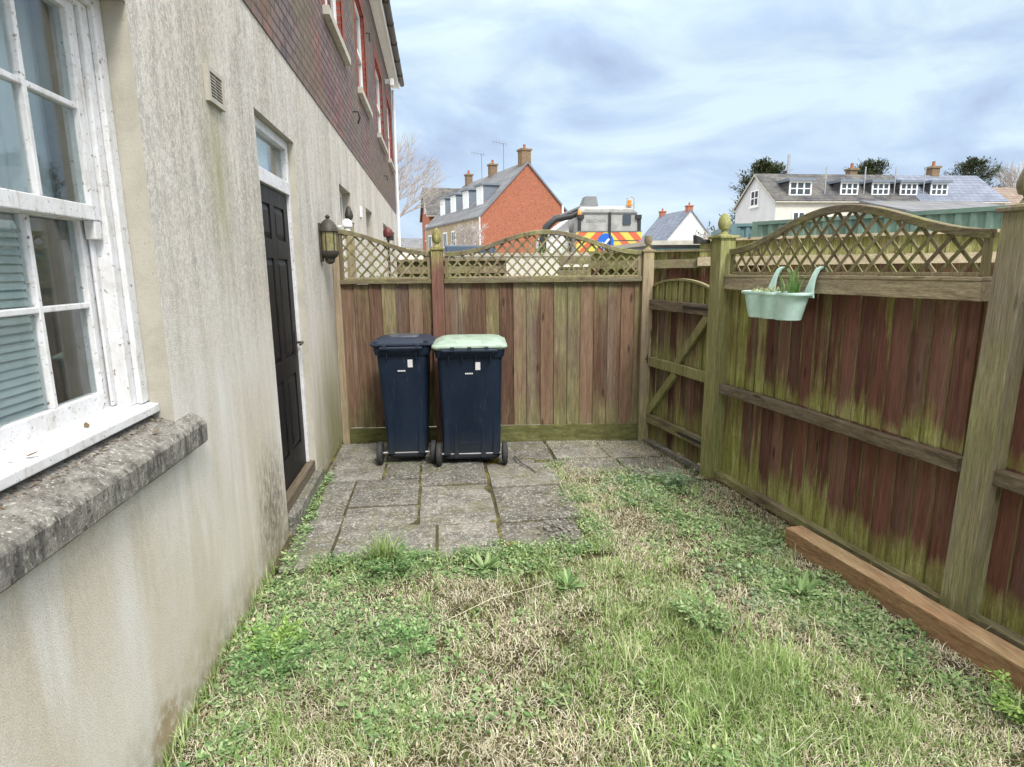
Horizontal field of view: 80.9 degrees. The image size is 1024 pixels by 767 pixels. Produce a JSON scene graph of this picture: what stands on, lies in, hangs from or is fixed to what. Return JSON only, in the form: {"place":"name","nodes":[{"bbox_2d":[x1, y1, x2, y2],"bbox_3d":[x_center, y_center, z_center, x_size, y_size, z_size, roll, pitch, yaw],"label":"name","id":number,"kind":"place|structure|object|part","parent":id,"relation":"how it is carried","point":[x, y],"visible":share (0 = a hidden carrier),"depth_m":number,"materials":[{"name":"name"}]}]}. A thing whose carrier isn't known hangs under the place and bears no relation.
{"place":"outdoors","nodes":[
{"label":"outdoors","id":0,"kind":"place"},
{"bbox_2d":[351,423,591,427],"bbox_3d":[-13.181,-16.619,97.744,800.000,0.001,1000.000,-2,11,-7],"label":"ground","id":1,"kind":"structure","parent":0,"point":[436,426],"depth_m":6.60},
{"bbox_2d":[0,0,403,766],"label":"rendered house","id":2,"kind":"structure","parent":1,"relation":"on","point":[180,180],"depth_m":2.15,"materials":[{"name":"paint"}]},
{"bbox_2d":[0,0,159,490],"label":"window","id":3,"kind":"structure","parent":2,"relation":"in","point":[45,408],"depth_m":1.91,"materials":[{"name":"white paint"}]},
{"bbox_2d":[0,417,162,508],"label":"sill debris","id":4,"kind":"object","parent":2,"relation":"on","point":[42,475],"visible":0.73,"depth_m":1.69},
{"bbox_2d":[260,183,305,490],"bbox_3d":[-1.545,-0.288,4.068,0.109,1.986,0.840,-2,11,-7],"label":"door","id":5,"kind":"structure","parent":2,"relation":"in","point":[274,204],"depth_m":4.13,"materials":[{"name":"black paint"}]},
{"bbox_2d":[288,467,324,534],"bbox_3d":[-1.518,0.823,4.319,0.159,0.130,1.025,-2,11,-7],"label":"door step","id":6,"kind":"object","parent":2,"relation":"attached to","point":[297,512],"depth_m":4.16,"materials":[{"name":"concrete"}]},
{"bbox_2d":[318,214,338,263],"bbox_3d":[-1.574,-1.237,5.158,0.168,0.417,0.165,-2,11,-7],"label":"wall lantern","id":7,"kind":"object","parent":2,"relation":"attached to","point":[328,241],"depth_m":5.11,"materials":[{"name":"brown metal"}]},
{"bbox_2d":[325,0,336,22],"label":"window","id":8,"kind":"structure","parent":2,"relation":"in","point":[332,3],"depth_m":6.70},
{"bbox_2d":[339,192,346,277],"bbox_3d":[-1.974,-1.474,6.806,0.050,1.410,0.860,-2,11,-7],"label":"window","id":9,"kind":"structure","parent":2,"relation":"in","point":[341,208],"depth_m":7.10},
{"bbox_2d":[338,219,351,230],"bbox_3d":[-1.706,-1.603,6.149,0.145,0.162,0.107,-2,11,-7],"label":"wall light","id":10,"kind":"object","parent":2,"relation":"attached to","point":[346,224],"visible":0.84,"depth_m":6.11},
{"bbox_2d":[354,0,362,87],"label":"window","id":11,"kind":"structure","parent":2,"relation":"in","point":[357,18],"depth_m":9.00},
{"bbox_2d":[375,69,380,132],"bbox_3d":[-2.595,-5.301,11.443,0.050,1.320,1.400,-2,11,-7],"label":"window","id":12,"kind":"structure","parent":2,"relation":"in","point":[377,80],"depth_m":11.96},
{"bbox_2d":[387,109,389,157],"bbox_3d":[-2.895,-5.749,13.833,0.050,1.320,1.200,-2,11,-7],"label":"window","id":13,"kind":"structure","parent":2,"relation":"in","point":[387,109],"depth_m":14.33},
{"bbox_2d":[345,206,356,277],"bbox_3d":[-1.758,-0.766,6.709,0.110,2.350,0.108,-2,11,-7],"label":"fence post","id":14,"kind":"object","parent":1,"relation":"on","point":[349,216],"visible":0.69,"depth_m":6.53,"materials":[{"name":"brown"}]},
{"bbox_2d":[383,227,393,275],"bbox_3d":[-1.370,-0.692,6.875,0.115,2.135,0.107,-2,11,-7],"label":"feeder pole","id":15,"kind":"object","parent":1,"relation":"on","point":[388,233],"visible":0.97,"depth_m":6.67,"materials":[{"name":"red metal"}]},
{"bbox_2d":[397,238,422,259],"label":"house","id":16,"kind":"structure","parent":1,"relation":"on","point":[413,243],"depth_m":92.05,"materials":[{"name":"paint"}]},
{"bbox_2d":[393,132,450,220],"bbox_3d":[-7.931,-10.667,37.752,6.286,10.430,7.975,7,13,35],"label":"bare tree","id":17,"kind":"object","parent":1,"relation":"on","point":[413,190],"visible":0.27,"depth_m":38.47,"materials":[{"name":"plant"}]},
{"bbox_2d":[420,188,460,258],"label":"brick house","id":18,"kind":"structure","parent":1,"relation":"on","point":[427,215],"depth_m":66.12,"materials":[{"name":"brick"}]},
{"bbox_2d":[395,259,505,325],"bbox_3d":[-0.815,-0.779,8.185,1.487,1.890,0.117,0,11,5],"label":"garden fence","id":19,"kind":"object","parent":1,"relation":"on","point":[457,267],"visible":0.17,"depth_m":8.04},
{"bbox_2d":[450,221,488,244],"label":"bare tree","id":20,"kind":"object","parent":1,"relation":"on","point":[473,236],"visible":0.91,"depth_m":40.55,"materials":[{"name":"grey plant"}]},
{"bbox_2d":[444,245,494,252],"bbox_3d":[-1.797,-4.194,24.193,1.896,2.599,5.214,-2,11,-7],"label":"parked van","id":21,"kind":"object","parent":1,"relation":"on","point":[450,248],"visible":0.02,"depth_m":21.55,"materials":[{"name":"metal"}]},
{"bbox_2d":[332,228,655,444],"bbox_3d":[-0.162,-0.362,5.709,2.976,2.195,0.142,-1,11,0],"label":"garden fence","id":22,"kind":"object","parent":1,"relation":"on","point":[577,352],"visible":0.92,"depth_m":5.67,"materials":[{"name":"brown wood"}]},
{"bbox_2d":[424,140,567,252],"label":"brick terrace","id":23,"kind":"structure","parent":1,"relation":"on","point":[520,197],"depth_m":48.89,"materials":[{"name":"brick"}]},
{"bbox_2d":[428,235,431,247],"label":"window","id":24,"kind":"structure","parent":23,"relation":"in","point":[430,236],"depth_m":59.29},
{"bbox_2d":[443,232,447,247],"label":"window","id":25,"kind":"structure","parent":23,"relation":"in","point":[445,237],"depth_m":54.96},
{"bbox_2d":[451,230,455,244],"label":"window","id":26,"kind":"structure","parent":23,"relation":"in","point":[452,237],"depth_m":52.95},
{"bbox_2d":[443,253,589,275],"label":"garden wall","id":27,"kind":"structure","parent":1,"relation":"on","point":[531,261],"depth_m":11.90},
{"bbox_2d":[558,257,590,277],"bbox_3d":[1.288,-0.762,8.092,1.322,1.849,0.119,0,11,2],"label":"garden fence","id":28,"kind":"object","parent":1,"relation":"on","point":[571,271],"visible":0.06,"depth_m":7.91,"materials":[{"name":"beige wood"}]},
{"bbox_2d":[536,195,641,252],"bbox_3d":[2.343,-4.683,22.642,3.499,4.046,5.485,-2,11,-7],"label":"sweeper truck","id":29,"kind":"object","parent":1,"relation":"on","point":[589,217],"visible":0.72,"depth_m":19.96,"materials":[{"name":"grey metal"}]},
{"bbox_3d":[3.815,-5.440,19.932,0.270,0.320,0.030,-2,11,-7],"label":"window","id":30,"kind":"part","parent":29,"relation":"part of","materials":[{"name":"grey glass"}]},
{"bbox_2d":[588,249,709,283],"bbox_3d":[1.499,-0.560,6.765,1.327,1.860,0.119,5,12,26],"label":"garden fence","id":31,"kind":"object","parent":1,"relation":"on","point":[674,263],"visible":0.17,"depth_m":6.55,"materials":[{"name":"brown wood"}]},
{"bbox_2d":[603,240,699,250],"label":"garage","id":32,"kind":"structure","parent":1,"relation":"on","point":[671,244],"depth_m":14.31,"materials":[{"name":"grey metal"}]},
{"bbox_2d":[655,248,699,249],"bbox_3d":[4.006,-2.204,14.509,1.200,2.070,0.064,-2,11,-7],"label":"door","id":33,"kind":"structure","parent":32,"relation":"in","point":[662,248],"depth_m":14.28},
{"bbox_2d":[639,202,708,241],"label":"white house","id":34,"kind":"structure","parent":1,"relation":"on","point":[686,224],"depth_m":76.02,"materials":[{"name":"blue stone"}]},
{"bbox_2d":[711,223,751,237],"bbox_3d":[6.682,-2.753,15.901,2.356,2.680,3.547,1,11,10],"label":"shipping container","id":35,"kind":"object","parent":1,"relation":"on","point":[743,229],"visible":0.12,"depth_m":14.21,"materials":[{"name":"teal metal"}]},
{"bbox_2d":[696,156,792,238],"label":"conifer tree","id":36,"kind":"object","parent":1,"relation":"on","point":[764,166],"visible":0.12,"depth_m":54.00,"materials":[{"name":"green plant"}]},
{"bbox_2d":[732,163,922,223],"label":"dormer terrace","id":37,"kind":"structure","parent":1,"relation":"on","point":[767,197],"depth_m":40.85,"materials":[{"name":"stone"}]},
{"bbox_2d":[748,189,759,208],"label":"window","id":38,"kind":"structure","parent":37,"relation":"in","point":[754,197],"depth_m":42.24,"materials":[{"name":"white plastic"}]},
{"bbox_2d":[787,154,790,173],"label":"flue pipe","id":39,"kind":"object","parent":37,"relation":"attached to","point":[788,164],"visible":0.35,"depth_m":42.55,"materials":[{"name":"silver metal"}]},
{"bbox_2d":[792,211,804,218],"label":"window","id":40,"kind":"structure","parent":37,"relation":"in","point":[795,214],"depth_m":40.01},
{"bbox_2d":[824,167,826,193],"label":"flue pipe","id":41,"kind":"object","parent":37,"relation":"attached to","point":[825,181],"visible":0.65,"depth_m":40.44,"materials":[{"name":"silver metal"}]},
{"bbox_2d":[863,167,866,193],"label":"flue pipe","id":42,"kind":"object","parent":37,"relation":"attached to","point":[864,180],"visible":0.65,"depth_m":40.77,"materials":[{"name":"silver metal"}]},
{"bbox_2d":[893,167,896,193],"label":"flue pipe","id":43,"kind":"object","parent":37,"relation":"attached to","point":[895,180],"visible":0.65,"depth_m":41.05,"materials":[{"name":"silver metal"}]},
{"bbox_2d":[697,229,999,284],"bbox_3d":[3.523,-0.415,5.622,3.547,1.960,0.118,5,12,29],"label":"garden fence","id":44,"kind":"object","parent":1,"relation":"on","point":[973,248],"visible":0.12,"depth_m":5.62,"materials":[{"name":"beige wood"}]},
{"bbox_2d":[699,168,1023,650],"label":"garden fence","id":45,"kind":"object","parent":1,"relation":"on","point":[878,415],"visible":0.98,"depth_m":3.19,"materials":[{"name":"brown wood"}]},
{"bbox_2d":[645,278,708,463],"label":"garden gate","id":46,"kind":"structure","parent":45,"relation":"attached to","point":[676,358],"depth_m":5.24,"materials":[{"name":"brown wood"}]},
{"bbox_2d":[693,235,709,243],"bbox_3d":[1.445,-1.102,4.585,0.122,0.066,0.084,-2,11,-7],"label":"solar light","id":47,"kind":"object","parent":45,"relation":"attached to","point":[697,239],"visible":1,"depth_m":4.56,"materials":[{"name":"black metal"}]},
{"bbox_2d":[741,266,828,320],"bbox_3d":[1.705,-0.584,3.778,0.305,0.343,0.559,-3,11,-14],"label":"hanging planter","id":48,"kind":"object","parent":45,"relation":"hanging from","point":[771,302],"visible":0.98,"depth_m":3.64,"materials":[{"name":"teal plastic"}]},
{"bbox_2d":[845,157,892,174],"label":"conifer tree","id":49,"kind":"object","parent":1,"relation":"on","point":[873,168],"visible":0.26,"depth_m":59.23,"materials":[{"name":"green plant"}]},
{"bbox_2d":[751,205,1009,236],"bbox_3d":[8.402,-1.806,11.039,2.441,2.590,7.199,-11,15,-43],"label":"shipping container","id":50,"kind":"object","parent":1,"relation":"on","point":[982,217],"visible":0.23,"depth_m":10.55,"materials":[{"name":"green metal"}]},
{"bbox_2d":[859,201,1002,211],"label":"outbuilding","id":51,"kind":"structure","parent":1,"relation":"on","point":[906,206],"depth_m":38.83,"materials":[{"name":"stone"}]},
{"bbox_2d":[891,161,1010,205],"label":"dormer terrace","id":52,"kind":"structure","parent":1,"relation":"on","point":[938,187],"depth_m":42.04,"materials":[{"name":"grey tile"}]},
{"bbox_2d":[922,167,926,193],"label":"flue pipe","id":53,"kind":"object","parent":52,"relation":"attached to","point":[924,180],"visible":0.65,"depth_m":41.30,"materials":[{"name":"silver metal"}]},
{"bbox_2d":[940,156,1012,187],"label":"conifer tree","id":54,"kind":"object","parent":1,"relation":"on","point":[968,167],"visible":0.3,"depth_m":62.57,"materials":[{"name":"green plant"}]},
{"bbox_2d":[991,158,1023,187],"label":"bare tree","id":55,"kind":"object","parent":1,"relation":"on","point":[1010,181],"visible":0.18,"depth_m":62.59,"materials":[{"name":"plant"}]},
{"bbox_2d":[992,187,1023,204],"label":"tiled house","id":56,"kind":"structure","parent":1,"relation":"on","point":[1012,196],"depth_m":49.95,"materials":[{"name":"brick"}]},
{"bbox_2d":[274,440,688,573],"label":"paving","id":57,"kind":"structure","parent":0,"point":[473,512],"depth_m":4.41,"materials":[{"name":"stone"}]},
{"bbox_2d":[278,470,335,563],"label":"step weeds","id":58,"kind":"object","parent":57,"relation":"on","point":[305,525],"visible":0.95,"depth_m":3.89,"materials":[{"name":"green plant"}]},
{"bbox_2d":[370,333,435,464],"bbox_3d":[-0.920,0.125,5.238,0.515,1.102,0.582,-1,11,-4],"label":"wheelie bin","id":59,"kind":"object","parent":57,"relation":"on","point":[403,359],"visible":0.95,"depth_m":5.05,"materials":[{"name":"blue plastic"}]},
{"bbox_2d":[324,443,572,549],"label":"paving crumbs","id":60,"kind":"object","parent":57,"relation":"on","point":[450,505],"visible":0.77,"depth_m":4.43,"materials":[{"name":"grey stone"}]},
{"bbox_2d":[280,460,626,573],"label":"edge weeds","id":61,"kind":"object","parent":57,"relation":"on","point":[469,549],"visible":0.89,"depth_m":3.55,"materials":[{"name":"green plant"}]},
{"bbox_2d":[303,460,627,576],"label":"edge grass","id":62,"kind":"structure","parent":57,"relation":"on","point":[327,565],"depth_m":3.52,"materials":[{"name":"green plant"}]},
{"bbox_2d":[431,334,507,465],"bbox_3d":[-0.356,0.132,5.237,0.620,1.078,0.669,-1,11,-3],"label":"wheelie bin","id":63,"kind":"object","parent":57,"relation":"on","point":[470,372],"visible":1,"depth_m":5.01,"materials":[{"name":"blue plastic"}]},
{"bbox_2d":[339,441,683,475],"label":"joint grass","id":64,"kind":"structure","parent":57,"relation":"on","point":[545,461],"depth_m":5.26,"materials":[{"name":"green plant"}]},
{"bbox_2d":[514,455,535,472],"bbox_3d":[0.076,0.681,5.122,0.083,0.023,0.514,-5,11,-21],"label":"stick","id":65,"kind":"object","parent":57,"relation":"on","point":[523,463],"visible":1,"depth_m":5.09,"materials":[{"name":"wood"}]},
{"bbox_2d":[532,503,585,544],"bbox_3d":[0.322,0.909,3.909,0.346,0.032,0.671,-2,11,-7],"label":"slab debris","id":66,"kind":"object","parent":57,"relation":"on","point":[562,528],"visible":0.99,"depth_m":3.86,"materials":[{"name":"stone"}]},
{"bbox_2d":[548,462,637,553],"bbox_3d":[0.511,0.827,4.364,0.495,0.037,1.772,-2,11,-7],"label":"edge thatch","id":67,"kind":"object","parent":57,"relation":"on","point":[590,506],"visible":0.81,"depth_m":4.23,"materials":[{"name":"green plant"}]},
{"bbox_2d":[545,439,683,471],"bbox_3d":[0.870,0.625,5.403,1.060,0.029,0.918,-2,11,-7],"label":"path moss","id":68,"kind":"object","parent":57,"relation":"on","point":[558,444],"visible":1,"depth_m":5.41,"materials":[{"name":"green plant"}]},
{"bbox_2d":[528,242,570,252],"bbox_3d":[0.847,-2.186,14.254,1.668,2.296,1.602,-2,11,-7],"label":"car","id":69,"kind":"object","parent":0,"point":[546,248],"visible":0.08,"depth_m":13.96,"materials":[{"name":"white metal"}]},
{"bbox_2d":[160,438,1023,766],"bbox_3d":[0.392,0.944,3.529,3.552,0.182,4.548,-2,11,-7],"label":"grass","id":70,"kind":"structure","parent":0,"point":[750,668],"depth_m":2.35,"materials":[{"name":"green plant"}]},
{"bbox_2d":[154,559,278,766],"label":"wall foot grass","id":71,"kind":"structure","parent":70,"relation":"on","point":[215,669],"depth_m":2.39,"materials":[{"name":"green plant"}]},
{"bbox_2d":[226,622,317,683],"bbox_3d":[-0.988,1.142,2.514,0.355,0.138,0.304,0,11,5],"label":"leafy weed","id":72,"kind":"object","parent":70,"relation":"on","point":[289,654],"visible":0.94,"depth_m":2.52,"materials":[{"name":"green plant"}]},
{"bbox_2d":[243,614,311,657],"bbox_3d":[-1.032,1.129,2.649,0.271,0.114,0.260,-8,13,-36],"label":"leafy weed","id":73,"kind":"object","parent":70,"relation":"on","point":[285,631],"visible":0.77,"depth_m":2.68,"materials":[{"name":"green plant"}]},
{"bbox_2d":[347,527,421,568],"bbox_3d":[-0.731,0.935,3.422,0.377,0.234,0.379,7,13,35],"label":"grass tuft","id":74,"kind":"object","parent":70,"relation":"on","point":[382,550],"visible":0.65,"depth_m":3.42,"materials":[{"name":"green plant"}]},
{"bbox_2d":[363,538,425,577],"bbox_3d":[-0.652,0.988,3.357,0.342,0.140,0.322,-2,11,-7],"label":"leafy weed","id":75,"kind":"object","parent":70,"relation":"on","point":[379,567],"visible":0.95,"depth_m":3.31,"materials":[{"name":"green plant"}]},
{"bbox_2d":[372,615,439,659],"bbox_3d":[-0.448,1.132,2.636,0.264,0.133,0.333,-8,13,-35],"label":"leafy weed","id":76,"kind":"object","parent":70,"relation":"on","point":[403,633],"visible":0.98,"depth_m":2.67,"materials":[{"name":"green plant"}]},
{"bbox_2d":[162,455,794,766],"bbox_3d":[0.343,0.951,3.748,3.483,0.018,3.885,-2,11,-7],"label":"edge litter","id":77,"kind":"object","parent":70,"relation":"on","point":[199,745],"visible":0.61,"depth_m":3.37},
{"bbox_2d":[468,551,501,574],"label":"rosette weed","id":78,"kind":"object","parent":70,"relation":"on","point":[493,562],"visible":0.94,"depth_m":3.38,"materials":[{"name":"green plant"}]},
{"bbox_2d":[440,580,556,623],"bbox_3d":[-0.041,1.071,3.004,0.738,0.022,0.034,-8,13,-35],"label":"dry stalk","id":79,"kind":"object","parent":70,"relation":"on","point":[499,596],"visible":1,"depth_m":3.00,"materials":[{"name":"beige plant"}]},
{"bbox_2d":[239,465,837,729],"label":"weeds","id":80,"kind":"object","parent":70,"relation":"on","point":[743,598],"visible":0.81,"depth_m":3.42,"materials":[{"name":"green plant"}]},
{"bbox_2d":[222,453,913,766],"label":"grass clumps","id":81,"kind":"object","parent":70,"relation":"on","point":[602,508],"visible":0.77,"depth_m":2.52,"materials":[{"name":"green plant"}]},
{"bbox_2d":[549,566,586,590],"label":"rosette weed","id":82,"kind":"object","parent":70,"relation":"on","point":[567,575],"visible":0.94,"depth_m":3.17,"materials":[{"name":"green plant"}]},
{"bbox_2d":[168,445,1023,766],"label":"dry grass","id":83,"kind":"structure","parent":70,"relation":"on","point":[598,679],"depth_m":2.47,"materials":[{"name":"beige plant"}]},
{"bbox_2d":[175,443,1023,766],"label":"ground cover","id":84,"kind":"object","parent":70,"relation":"on","point":[383,685],"visible":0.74,"depth_m":2.77,"materials":[{"name":"green plant"}]},
{"bbox_2d":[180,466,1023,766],"bbox_3d":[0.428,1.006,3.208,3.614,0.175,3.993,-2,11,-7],"label":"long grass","id":85,"kind":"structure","parent":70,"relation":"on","point":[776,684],"depth_m":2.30,"materials":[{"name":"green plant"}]},
{"bbox_2d":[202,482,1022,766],"bbox_3d":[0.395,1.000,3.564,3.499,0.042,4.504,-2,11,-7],"label":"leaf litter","id":86,"kind":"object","parent":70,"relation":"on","point":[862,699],"visible":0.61,"depth_m":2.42,"materials":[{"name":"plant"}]},
{"bbox_2d":[642,438,699,471],"bbox_3d":[1.435,0.634,5.455,0.075,0.054,1.081,-4,11,-18],"label":"path edging","id":87,"kind":"object","parent":70,"relation":"on","point":[678,457],"visible":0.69,"depth_m":5.39,"materials":[{"name":"concrete"}]},
{"bbox_2d":[647,465,694,486],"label":"leafy weed","id":88,"kind":"object","parent":70,"relation":"on","point":[677,478],"visible":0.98,"depth_m":4.65,"materials":[{"name":"green plant"}]},
{"bbox_2d":[662,577,739,631],"bbox_3d":[0.871,1.062,2.818,0.325,0.138,0.342,-2,11,-7],"label":"leafy weed","id":89,"kind":"object","parent":70,"relation":"on","point":[683,607],"visible":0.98,"depth_m":2.83,"materials":[{"name":"green plant"}]},
{"bbox_2d":[776,570,830,599],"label":"rosette weed","id":90,"kind":"object","parent":70,"relation":"on","point":[803,584],"visible":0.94,"depth_m":3.07,"materials":[{"name":"green plant"}]},
{"bbox_2d":[785,525,1023,695],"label":"timber beam","id":91,"kind":"structure","parent":70,"relation":"on","point":[979,646],"depth_m":2.81,"materials":[{"name":"brown wood"}]},
{"bbox_2d":[985,665,1023,725],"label":"leafy weed","id":92,"kind":"object","parent":70,"relation":"on","point":[1005,701],"visible":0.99,"depth_m":2.26,"materials":[{"name":"green plant"}]},
{"bbox_2d":[390,0,1023,237],"label":"sky","id":93,"kind":"structure","parent":0,"point":[661,104],"materials":[{"name":"blue"}]}
]}

